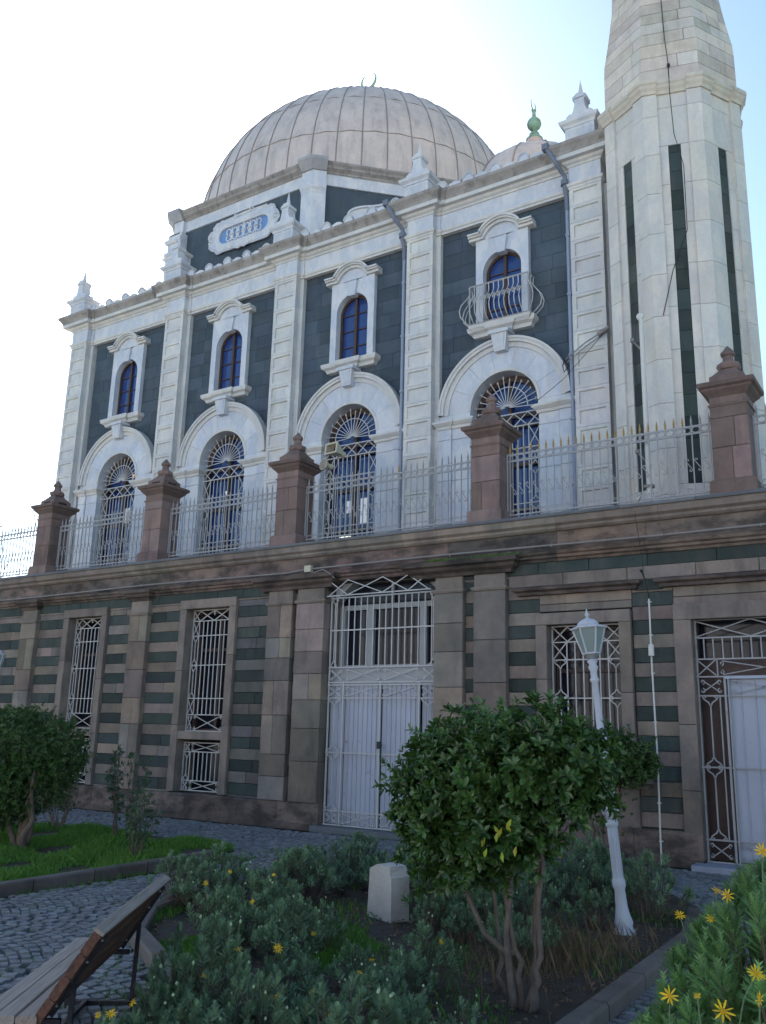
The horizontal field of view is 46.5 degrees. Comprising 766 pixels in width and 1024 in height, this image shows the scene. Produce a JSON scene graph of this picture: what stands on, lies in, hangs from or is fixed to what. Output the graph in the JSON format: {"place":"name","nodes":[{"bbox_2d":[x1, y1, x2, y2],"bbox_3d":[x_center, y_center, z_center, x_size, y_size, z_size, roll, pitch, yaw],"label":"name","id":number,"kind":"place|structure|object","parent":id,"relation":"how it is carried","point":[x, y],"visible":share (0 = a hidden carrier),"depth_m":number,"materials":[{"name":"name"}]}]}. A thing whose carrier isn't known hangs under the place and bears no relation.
{"place":"outdoors","nodes":[
{"label":"outdoors","id":0,"kind":"place"},
{"bbox_2d":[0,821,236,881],"bbox_3d":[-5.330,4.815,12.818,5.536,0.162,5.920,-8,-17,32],"label":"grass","id":1,"kind":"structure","parent":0,"point":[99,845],"depth_m":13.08,"materials":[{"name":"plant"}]},
{"bbox_2d":[136,459,189,561],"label":"stone pier","id":2,"kind":"structure","parent":0,"point":[163,490],"depth_m":21.30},
{"bbox_2d":[268,433,324,545],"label":"stone pier","id":3,"kind":"structure","parent":0,"point":[295,467],"depth_m":19.11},
{"bbox_2d":[4,804,749,1009],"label":"ground","id":4,"kind":"structure","parent":0,"point":[250,859],"depth_m":16.57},
{"bbox_2d":[0,850,214,897],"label":"kerb","id":5,"kind":"structure","parent":4,"relation":"on","point":[22,885],"depth_m":10.62,"materials":[{"name":"stone"}]},
{"bbox_2d":[0,818,233,877],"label":"garden bed","id":6,"kind":"object","parent":4,"relation":"on","point":[60,848],"visible":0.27,"depth_m":13.21,"materials":[{"name":"soil"}]},
{"bbox_2d":[0,703,96,848],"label":"bush","id":7,"kind":"object","parent":6,"relation":"on","point":[23,785],"visible":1,"depth_m":13.09,"materials":[{"name":"green plant"}]},
{"bbox_2d":[42,768,90,827],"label":"bare shrub","id":8,"kind":"object","parent":6,"relation":"on","point":[64,818],"visible":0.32,"depth_m":15.89,"materials":[{"name":"green plant"}]},
{"bbox_2d":[104,744,153,835],"bbox_3d":[-4.223,4.615,14.650,0.817,1.565,0.733,6,-15,-17],"label":"rose bush","id":9,"kind":"object","parent":6,"relation":"on","point":[116,797],"visible":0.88,"depth_m":14.61,"materials":[{"name":"green plant"}]},
{"bbox_2d":[123,788,163,854],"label":"rose bush","id":10,"kind":"object","parent":6,"relation":"on","point":[132,828],"visible":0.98,"depth_m":12.46,"materials":[{"name":"green plant"}]},
{"bbox_2d":[128,861,389,1022],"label":"kerb","id":11,"kind":"structure","parent":4,"relation":"on","point":[149,945],"depth_m":7.41,"materials":[{"name":"stone"}]},
{"bbox_2d":[0,488,765,868],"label":"stone building","id":12,"kind":"structure","parent":4,"relation":"on","point":[210,696],"depth_m":17.57,"materials":[{"name":"stone"}]},
{"bbox_2d":[0,525,36,576],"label":"iron fence","id":13,"kind":"object","parent":12,"relation":"on","point":[14,538],"visible":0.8,"depth_m":24.40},
{"bbox_2d":[27,481,79,574],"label":"stone pier","id":14,"kind":"structure","parent":12,"relation":"on","point":[54,510],"depth_m":23.48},
{"bbox_2d":[53,607,110,784],"bbox_3d":[-7.198,4.434,21.632,1.600,4.110,0.595,-8,-17,32],"label":"window frame","id":15,"kind":"structure","parent":12,"relation":"in","point":[95,638],"depth_m":21.84,"materials":[{"name":"brown stone"}]},
{"bbox_2d":[56,508,143,570],"bbox_3d":[-7.086,0.742,22.528,3.500,1.530,0.046,-8,-17,32],"label":"iron fence","id":16,"kind":"object","parent":12,"relation":"on","point":[93,526],"visible":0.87,"depth_m":22.62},
{"bbox_2d":[166,596,238,794],"bbox_3d":[-3.763,3.977,19.459,1.680,4.110,0.595,-8,-17,32],"label":"window frame","id":17,"kind":"structure","parent":12,"relation":"in","point":[213,702],"depth_m":19.55,"materials":[{"name":"brown stone"}]},
{"bbox_2d":[167,485,276,557],"bbox_3d":[-3.642,0.285,20.351,3.500,1.530,0.046,-8,-17,32],"label":"iron fence","id":18,"kind":"object","parent":12,"relation":"on","point":[257,500],"visible":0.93,"depth_m":20.42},
{"bbox_2d":[56,72,619,569],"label":"mosque","id":19,"kind":"structure","parent":12,"relation":"on","point":[372,278],"depth_m":22.75,"materials":[{"name":"stone"}]},
{"bbox_2d":[94,457,134,566],"bbox_3d":[-7.655,0.413,25.915,1.660,4.215,0.283,-8,-17,32],"label":"arched window","id":20,"kind":"structure","parent":19,"relation":"in","point":[119,494],"depth_m":26.18,"materials":[{"name":"glass"}]},
{"bbox_2d":[197,434,243,554],"bbox_3d":[-4.186,-0.048,23.721,1.660,4.215,0.283,-8,-17,32],"label":"arched window","id":21,"kind":"structure","parent":19,"relation":"in","point":[225,474],"depth_m":23.96,"materials":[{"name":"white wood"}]},
{"bbox_2d":[208,203,280,254],"bbox_3d":[-4.210,-8.546,26.925,2.888,1.307,0.215,-8,-17,32],"label":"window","id":22,"kind":"structure","parent":19,"relation":"in","point":[249,226],"depth_m":26.87,"materials":[{"name":"stone"}]},
{"bbox_2d":[321,408,375,539],"bbox_3d":[-0.717,-0.509,21.527,1.660,4.215,0.283,-8,-17,32],"label":"arched window","id":23,"kind":"structure","parent":19,"relation":"in","point":[352,431],"depth_m":21.72,"materials":[{"name":"white metal"}]},
{"bbox_2d":[475,375,540,516],"bbox_3d":[2.751,-0.970,19.334,1.660,4.215,0.283,-8,-17,32],"label":"arched window","id":24,"kind":"structure","parent":19,"relation":"in","point":[515,394],"depth_m":19.42,"materials":[{"name":"white metal"}]},
{"bbox_2d":[525,326,609,429],"bbox_3d":[3.742,-2.808,18.443,2.032,1.797,0.736,-8,-17,32],"label":"cable","id":25,"kind":"object","parent":19,"relation":"attached to","point":[603,331],"visible":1,"depth_m":18.24,"materials":[{"name":"black rubber"}]},
{"bbox_2d":[309,575,435,840],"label":"iron gate","id":26,"kind":"structure","parent":12,"relation":"attached to","point":[386,640],"depth_m":17.09,"materials":[{"name":"white"}]},
{"bbox_2d":[0,523,765,600],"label":"cornice","id":27,"kind":"structure","parent":12,"relation":"attached to","point":[308,568],"depth_m":16.89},
{"bbox_2d":[304,453,470,540],"bbox_3d":[0.066,-0.208,18.006,4.130,1.530,0.046,-8,-17,32],"label":"iron fence","id":28,"kind":"object","parent":12,"relation":"on","point":[398,473],"visible":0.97,"depth_m":18.02,"materials":[{"name":"white metal"}]},
{"bbox_2d":[324,441,345,469],"bbox_3d":[-0.968,-1.155,18.704,0.347,0.492,0.420,-11,-26,40],"label":"loudspeaker","id":29,"kind":"object","parent":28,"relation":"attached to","point":[333,449],"visible":1,"depth_m":18.67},
{"bbox_2d":[535,609,639,744],"bbox_3d":[3.452,3.018,14.897,1.660,2.650,0.595,-8,-17,32],"label":"window frame","id":30,"kind":"structure","parent":12,"relation":"in","point":[616,660],"depth_m":15.08,"materials":[{"name":"brown stone"}]},
{"bbox_2d":[506,412,713,516],"bbox_3d":[3.879,-0.715,15.594,3.750,1.530,0.046,-8,-17,32],"label":"iron fence","id":31,"kind":"object","parent":12,"relation":"on","point":[607,440],"visible":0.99,"depth_m":15.56,"materials":[{"name":"white metal"}]},
{"bbox_2d":[630,313,654,581],"bbox_3d":[4.352,-1.231,15.217,0.280,4.992,0.784,-8,-17,32],"label":"flagpole","id":32,"kind":"object","parent":12,"relation":"attached to","point":[640,317],"visible":0.92,"depth_m":15.62,"materials":[{"name":"metal"}]},
{"bbox_2d":[639,569,663,863],"bbox_3d":[4.156,3.106,13.807,0.318,4.485,0.088,15,-19,-43],"label":"wall pipe","id":33,"kind":"object","parent":12,"relation":"attached to","point":[651,649],"depth_m":13.96,"materials":[{"name":"plastic"}]},
{"bbox_2d":[597,0,765,504],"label":"minaret","id":34,"kind":"object","parent":12,"relation":"on","point":[700,324],"visible":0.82,"depth_m":17.21,"materials":[{"name":"white stone"}]},
{"bbox_2d":[661,1,687,314],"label":"lightning cable","id":35,"kind":"object","parent":34,"relation":"attached to","point":[668,65],"visible":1,"depth_m":17.19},
{"bbox_2d":[672,599,765,878],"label":"doorway","id":36,"kind":"structure","parent":12,"relation":"attached to","point":[730,668],"depth_m":13.56,"materials":[{"name":"metal"}]},
{"bbox_2d":[752,404,765,486],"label":"iron fence","id":37,"kind":"object","parent":12,"relation":"on","point":[757,416],"visible":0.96,"depth_m":14.28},
{"bbox_2d":[149,877,697,1023],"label":"garden bed","id":38,"kind":"object","parent":4,"relation":"on","point":[562,1010],"depth_m":7.29,"materials":[{"name":"soil"}]},
{"bbox_2d":[95,1008,145,1023],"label":"daisy bush","id":39,"kind":"object","parent":38,"relation":"on","point":[135,1017],"visible":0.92,"depth_m":4.46,"materials":[{"name":"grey plant"}]},
{"bbox_2d":[114,995,191,1023],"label":"daisy bush","id":40,"kind":"object","parent":38,"relation":"on","point":[153,1006],"visible":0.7,"depth_m":4.61,"materials":[{"name":"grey plant"}]},
{"bbox_2d":[122,976,210,1023],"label":"daisy bush","id":41,"kind":"object","parent":38,"relation":"on","point":[166,988],"visible":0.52,"depth_m":4.99,"materials":[{"name":"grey plant"}]},
{"bbox_2d":[146,849,211,910],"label":"daisy bush","id":42,"kind":"object","parent":38,"relation":"on","point":[186,863],"visible":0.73,"depth_m":9.09,"materials":[{"name":"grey plant"}]},
{"bbox_2d":[146,990,231,1023],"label":"daisy bush","id":43,"kind":"object","parent":38,"relation":"on","point":[195,1019],"visible":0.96,"depth_m":4.60,"materials":[{"name":"green plant"}]},
{"bbox_2d":[133,914,252,1022],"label":"daisy bush","id":44,"kind":"object","parent":38,"relation":"on","point":[187,960],"visible":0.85,"depth_m":5.35,"materials":[{"name":"green plant"}]},
{"bbox_2d":[171,859,242,914],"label":"daisy bush","id":45,"kind":"object","parent":38,"relation":"on","point":[190,884],"visible":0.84,"depth_m":8.87,"materials":[{"name":"green plant"}]},
{"bbox_2d":[184,955,232,997],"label":"daisy bush","id":46,"kind":"object","parent":38,"relation":"on","point":[222,964],"visible":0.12,"depth_m":5.86,"materials":[{"name":"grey plant"}]},
{"bbox_2d":[184,880,240,941],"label":"daisy bush","id":47,"kind":"object","parent":38,"relation":"on","point":[210,901],"visible":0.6,"depth_m":7.57,"materials":[{"name":"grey plant"}]},
{"bbox_2d":[197,910,251,953],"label":"daisy bush","id":48,"kind":"object","parent":38,"relation":"on","point":[229,919],"visible":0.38,"depth_m":7.18,"materials":[{"name":"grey plant"}]},
{"bbox_2d":[194,839,257,898],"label":"daisy bush","id":49,"kind":"object","parent":38,"relation":"on","point":[215,852],"visible":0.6,"depth_m":9.43,"materials":[{"name":"green plant"}]},
{"bbox_2d":[184,961,277,1023],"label":"daisy bush","id":50,"kind":"object","parent":38,"relation":"on","point":[206,999],"visible":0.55,"depth_m":5.12,"materials":[{"name":"green plant"}]},
{"bbox_2d":[209,861,290,948],"bbox_3d":[-1.117,3.355,7.614,0.690,0.683,0.761,2,-14,-3],"label":"daisy bush","id":51,"kind":"object","parent":38,"relation":"on","point":[257,896],"visible":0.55,"depth_m":7.62,"materials":[{"name":"green plant"}]},
{"bbox_2d":[213,969,300,1023],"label":"daisy bush","id":52,"kind":"object","parent":38,"relation":"on","point":[248,1009],"visible":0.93,"depth_m":4.87,"materials":[{"name":"green plant"}]},
{"bbox_2d":[233,898,293,957],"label":"daisy bush","id":53,"kind":"object","parent":38,"relation":"on","point":[254,913],"visible":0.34,"depth_m":7.25,"materials":[{"name":"green plant"}]},
{"bbox_2d":[248,860,300,899],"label":"daisy bush","id":54,"kind":"object","parent":38,"relation":"on","point":[279,868],"visible":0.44,"depth_m":9.12,"materials":[{"name":"green plant"}]},
{"bbox_2d":[240,991,316,1023],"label":"daisy bush","id":55,"kind":"object","parent":38,"relation":"on","point":[296,1002],"visible":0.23,"depth_m":5.25,"materials":[{"name":"green plant"}]},
{"bbox_2d":[259,873,313,942],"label":"daisy bush","id":56,"kind":"object","parent":38,"relation":"on","point":[275,890],"visible":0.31,"depth_m":7.76,"materials":[{"name":"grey plant"}]},
{"bbox_2d":[253,934,322,996],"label":"daisy bush","id":57,"kind":"object","parent":38,"relation":"on","point":[295,948],"visible":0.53,"depth_m":6.18,"materials":[{"name":"green plant"}]},
{"bbox_2d":[250,894,327,976],"bbox_3d":[-0.717,3.215,6.789,0.608,0.575,0.558,-2,-15,15],"label":"daisy bush","id":58,"kind":"object","parent":38,"relation":"on","point":[315,938],"visible":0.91,"depth_m":6.77,"materials":[{"name":"green plant"}]},
{"bbox_2d":[255,846,325,898],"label":"daisy bush","id":59,"kind":"object","parent":38,"relation":"on","point":[297,875],"visible":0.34,"depth_m":9.73,"materials":[{"name":"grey plant"}]},
{"bbox_2d":[265,883,316,932],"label":"daisy bush","id":60,"kind":"object","parent":38,"relation":"on","point":[287,891],"visible":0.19,"depth_m":7.95,"materials":[{"name":"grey plant"}]},
{"bbox_2d":[253,943,329,1019],"bbox_3d":[-0.563,2.984,5.662,0.508,0.481,0.533,6,-15,-16],"label":"daisy bush","id":61,"kind":"object","parent":38,"relation":"on","point":[307,967],"visible":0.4,"depth_m":5.64,"materials":[{"name":"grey plant"}]},
{"bbox_2d":[277,845,343,905],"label":"daisy bush","id":62,"kind":"object","parent":38,"relation":"on","point":[306,856],"visible":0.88,"depth_m":9.49,"materials":[{"name":"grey plant"}]},
{"bbox_2d":[296,896,347,952],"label":"daisy bush","id":63,"kind":"object","parent":38,"relation":"on","point":[325,917],"visible":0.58,"depth_m":7.44,"materials":[{"name":"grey plant"}]},
{"bbox_2d":[321,864,355,895],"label":"daisy bush","id":64,"kind":"object","parent":38,"relation":"on","point":[345,879],"visible":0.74,"depth_m":10.10,"materials":[{"name":"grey plant"}]},
{"bbox_2d":[327,836,368,886],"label":"daisy bush","id":65,"kind":"object","parent":38,"relation":"on","point":[357,855],"visible":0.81,"depth_m":10.72,"materials":[{"name":"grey plant"}]},
{"bbox_2d":[291,973,406,1023],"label":"daisy bush","id":66,"kind":"object","parent":38,"relation":"on","point":[383,1004],"visible":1,"depth_m":4.59,"materials":[{"name":"green plant"}]},
{"bbox_2d":[323,937,382,988],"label":"daisy bush","id":67,"kind":"object","parent":38,"relation":"on","point":[355,962],"visible":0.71,"depth_m":6.30,"materials":[{"name":"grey plant"}]},
{"bbox_2d":[304,963,409,1023],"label":"daisy bush","id":68,"kind":"object","parent":38,"relation":"on","point":[365,979],"visible":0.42,"depth_m":5.19,"materials":[{"name":"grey plant"}]},
{"bbox_2d":[350,854,373,890],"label":"daisy bush","id":69,"kind":"object","parent":38,"relation":"on","point":[364,865],"visible":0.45,"depth_m":10.42,"materials":[{"name":"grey plant"}]},
{"bbox_2d":[337,830,387,876],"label":"daisy bush","id":70,"kind":"object","parent":38,"relation":"on","point":[368,840],"visible":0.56,"depth_m":11.52,"materials":[{"name":"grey plant"}]},
{"bbox_2d":[338,958,427,1023],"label":"daisy bush","id":71,"kind":"object","parent":38,"relation":"on","point":[392,975],"visible":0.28,"depth_m":5.47,"materials":[{"name":"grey plant"}]},
{"bbox_2d":[358,851,411,889],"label":"daisy bush","id":72,"kind":"object","parent":38,"relation":"on","point":[364,878],"visible":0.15,"depth_m":9.83,"materials":[{"name":"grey plant"}]},
{"bbox_2d":[367,862,408,922],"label":"stone block","id":73,"kind":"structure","parent":38,"relation":"on","point":[388,885],"depth_m":8.79,"materials":[{"name":"stone"}]},
{"bbox_2d":[363,984,435,1023],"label":"daisy bush","id":74,"kind":"object","parent":38,"relation":"on","point":[421,1016],"visible":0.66,"depth_m":4.84,"materials":[{"name":"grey plant"}]},
{"bbox_2d":[378,947,440,999],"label":"daisy bush","id":75,"kind":"object","parent":38,"relation":"on","point":[422,965],"visible":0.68,"depth_m":5.91,"materials":[{"name":"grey plant"}]},
{"bbox_2d":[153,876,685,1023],"bbox_3d":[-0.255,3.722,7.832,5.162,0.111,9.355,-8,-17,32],"label":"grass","id":76,"kind":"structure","parent":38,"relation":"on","point":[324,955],"depth_m":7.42,"materials":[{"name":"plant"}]},
{"bbox_2d":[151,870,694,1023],"bbox_3d":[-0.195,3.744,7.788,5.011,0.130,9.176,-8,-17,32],"label":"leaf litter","id":77,"kind":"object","parent":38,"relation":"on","point":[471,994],"visible":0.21,"depth_m":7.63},
{"bbox_2d":[388,912,462,991],"bbox_3d":[0.310,3.184,6.445,0.535,0.517,0.491,9,-16,-27],"label":"daisy bush","id":78,"kind":"object","parent":38,"relation":"on","point":[441,943],"visible":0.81,"depth_m":6.43,"materials":[{"name":"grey plant"}]},
{"bbox_2d":[408,893,452,937],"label":"daisy bush","id":79,"kind":"object","parent":38,"relation":"on","point":[434,910],"visible":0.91,"depth_m":8.12,"materials":[{"name":"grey plant"}]},
{"bbox_2d":[401,862,477,927],"bbox_3d":[0.554,3.622,8.658,0.749,0.757,0.739,8,-15,-23],"label":"daisy bush","id":80,"kind":"object","parent":38,"relation":"on","point":[427,885],"visible":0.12,"depth_m":8.56,"materials":[{"name":"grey plant"}]},
{"bbox_2d":[430,994,486,1023],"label":"daisy bush","id":81,"kind":"object","parent":38,"relation":"on","point":[468,1015],"visible":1,"depth_m":4.82,"materials":[{"name":"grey plant"}]},
{"bbox_2d":[441,901,486,943],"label":"daisy bush","id":82,"kind":"object","parent":38,"relation":"on","point":[453,926],"visible":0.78,"depth_m":7.91,"materials":[{"name":"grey plant"}]},
{"bbox_2d":[446,886,515,936],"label":"daisy bush","id":83,"kind":"object","parent":38,"relation":"on","point":[481,900],"visible":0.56,"depth_m":8.21,"materials":[{"name":"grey plant"}]},
{"bbox_2d":[371,688,627,1013],"bbox_3d":[0.852,2.379,6.442,1.881,2.176,1.319,-8,-17,32],"label":"tree","id":84,"kind":"object","parent":38,"relation":"on","point":[490,796],"visible":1,"depth_m":6.19,"materials":[{"name":"green plant"}]},
{"bbox_2d":[475,903,546,967],"bbox_3d":[1.052,3.388,7.187,0.572,0.518,0.518,-8,-17,34],"label":"daisy bush","id":85,"kind":"object","parent":38,"relation":"on","point":[526,936],"visible":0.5,"depth_m":7.16,"materials":[{"name":"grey plant"}]},
{"bbox_2d":[488,872,541,918],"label":"daisy bush","id":86,"kind":"object","parent":38,"relation":"on","point":[500,898],"visible":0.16,"depth_m":8.96,"materials":[{"name":"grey plant"}]},
{"bbox_2d":[500,871,572,926],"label":"daisy bush","id":87,"kind":"object","parent":38,"relation":"on","point":[528,894],"visible":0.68,"depth_m":8.65,"materials":[{"name":"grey plant"}]},
{"bbox_2d":[518,914,560,959],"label":"daisy bush","id":88,"kind":"object","parent":38,"relation":"on","point":[548,931],"visible":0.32,"depth_m":7.41,"materials":[{"name":"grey plant"}]},
{"bbox_2d":[521,848,589,899],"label":"daisy bush","id":89,"kind":"object","parent":38,"relation":"on","point":[548,869],"visible":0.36,"depth_m":10.10,"materials":[{"name":"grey plant"}]},
{"bbox_2d":[550,873,587,908],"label":"daisy bush","id":90,"kind":"object","parent":38,"relation":"on","point":[563,884],"visible":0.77,"depth_m":9.66,"materials":[{"name":"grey plant"}]},
{"bbox_2d":[556,838,608,897],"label":"daisy bush","id":91,"kind":"object","parent":38,"relation":"on","point":[583,848],"visible":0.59,"depth_m":10.38,"materials":[{"name":"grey plant"}]},
{"bbox_2d":[563,831,610,888],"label":"daisy bush","id":92,"kind":"object","parent":38,"relation":"on","point":[597,845],"visible":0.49,"depth_m":10.91,"materials":[{"name":"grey plant"}]},
{"bbox_2d":[571,886,615,928],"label":"daisy bush","id":93,"kind":"object","parent":38,"relation":"on","point":[585,900],"visible":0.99,"depth_m":8.62,"materials":[{"name":"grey plant"}]},
{"bbox_2d":[570,609,635,935],"bbox_3d":[2.211,2.519,8.883,0.363,3.150,0.371,-13,-20,30],"label":"street lamp","id":94,"kind":"object","parent":38,"relation":"on","point":[588,633],"visible":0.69,"depth_m":8.96,"materials":[{"name":"metal"}]},
{"bbox_2d":[542,716,664,864],"bbox_3d":[3.215,4.144,13.237,2.068,2.165,1.280,-8,-17,32],"label":"tree","id":95,"kind":"object","parent":38,"relation":"on","point":[641,765],"visible":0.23,"depth_m":12.90,"materials":[{"name":"green plant"}]},
{"bbox_2d":[580,863,630,907],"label":"daisy bush","id":96,"kind":"object","parent":38,"relation":"on","point":[603,881],"visible":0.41,"depth_m":9.83,"materials":[{"name":"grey plant"}]},
{"bbox_2d":[605,876,642,913],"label":"daisy bush","id":97,"kind":"object","parent":38,"relation":"on","point":[610,890],"visible":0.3,"depth_m":9.42,"materials":[{"name":"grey plant"}]},
{"bbox_2d":[555,907,702,1023],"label":"kerb","id":98,"kind":"structure","parent":38,"relation":"on","point":[606,1005],"depth_m":6.32,"materials":[{"name":"concrete"}]},
{"bbox_2d":[612,847,695,921],"bbox_3d":[2.796,3.851,9.230,0.800,0.701,0.815,7,-15,-23],"label":"daisy bush","id":99,"kind":"object","parent":38,"relation":"on","point":[641,882],"visible":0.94,"depth_m":9.19,"materials":[{"name":"green plant"}]},
{"bbox_2d":[0,805,757,1023],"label":"path","id":100,"kind":"structure","parent":0,"point":[93,913],"depth_m":9.29,"materials":[{"name":"stone"}]},
{"bbox_2d":[0,874,170,1023],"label":"park bench","id":101,"kind":"object","parent":100,"relation":"on","point":[43,991],"visible":0.98,"depth_m":4.99,"materials":[{"name":"brown wood"}]},
{"bbox_2d":[0,835,728,1021],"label":"grass","id":102,"kind":"structure","parent":100,"relation":"on","point":[82,884],"depth_m":10.08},
{"bbox_2d":[0,0,765,577],"label":"sky","id":103,"kind":"structure","parent":0,"point":[117,116],"materials":[{"name":"white"}]},
{"bbox_2d":[460,394,522,522],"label":"stone pier","id":104,"kind":"structure","parent":0,"point":[491,434],"depth_m":16.60,"materials":[{"name":"stone"}]},
{"bbox_2d":[386,907,674,1023],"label":"dry grass","id":105,"kind":"structure","parent":0,"point":[567,955],"depth_m":7.19,"materials":[{"name":"brown plant"}]},
{"bbox_2d":[627,843,765,1023],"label":"daisy bush","id":106,"kind":"object","parent":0,"point":[735,994],"visible":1,"depth_m":3.01,"materials":[{"name":"green plant"}]},
{"bbox_2d":[696,346,764,493],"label":"stone pier","id":107,"kind":"structure","parent":0,"point":[730,391],"depth_m":14.28,"materials":[{"name":"stone"}]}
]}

